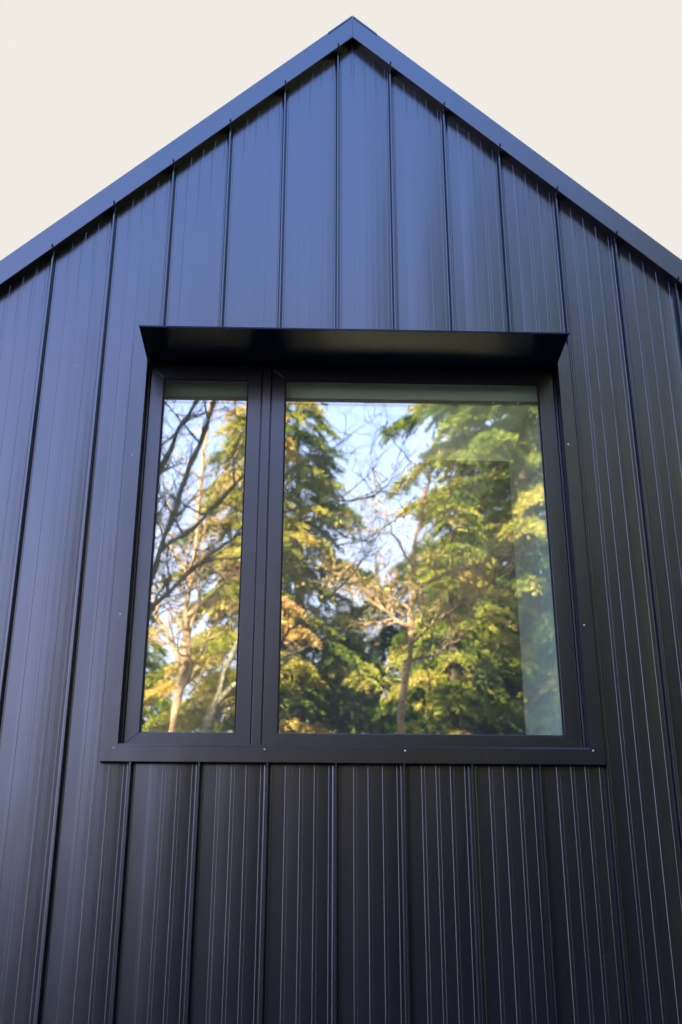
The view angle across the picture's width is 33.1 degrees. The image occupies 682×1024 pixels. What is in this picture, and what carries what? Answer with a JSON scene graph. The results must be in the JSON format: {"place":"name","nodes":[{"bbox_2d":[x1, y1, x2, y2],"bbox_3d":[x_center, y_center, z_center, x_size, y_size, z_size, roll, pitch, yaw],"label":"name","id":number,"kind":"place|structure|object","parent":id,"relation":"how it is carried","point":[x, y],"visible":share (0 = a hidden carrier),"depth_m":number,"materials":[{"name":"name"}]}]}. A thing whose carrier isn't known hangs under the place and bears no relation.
{"place":"outdoors","nodes":[
{"label":"outdoors","id":0,"kind":"place"},
{"bbox_2d":[0,0,681,260],"label":"sky","id":1,"kind":"structure","parent":0,"point":[90,90],"materials":[{"name":"white"}]},
{"label":"ground","id":2,"kind":"structure","parent":0,"visible":0},
{"bbox_2d":[0,16,681,1023],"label":"gable house","id":3,"kind":"structure","parent":2,"relation":"on","point":[340,712],"depth_m":5.78,"materials":[{"name":"paint"}]},
{"bbox_2d":[164,381,246,401],"bbox_3d":[-0.701,-0.642,6.036,0.459,0.143,0.056,1,-23,-2],"label":"roller blind","id":4,"kind":"object","parent":3,"relation":"attached to","point":[205,391],"visible":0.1,"depth_m":6.01,"materials":[{"name":"grey fabric"}]},
{"bbox_2d":[121,364,584,746],"bbox_3d":[0.062,0.175,5.643,2.119,1.997,0.081,1,-23,-2],"label":"window","id":5,"kind":"structure","parent":3,"relation":"in","point":[257,694],"depth_m":5.58,"materials":[{"name":"black metal"}]},
{"bbox_2d":[286,382,537,406],"bbox_3d":[0.368,-0.628,6.066,1.343,0.143,0.056,1,-23,-2],"label":"roller blind","id":6,"kind":"object","parent":3,"relation":"attached to","point":[409,394],"visible":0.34,"depth_m":6.04,"materials":[{"name":"grey fabric"}]}
]}

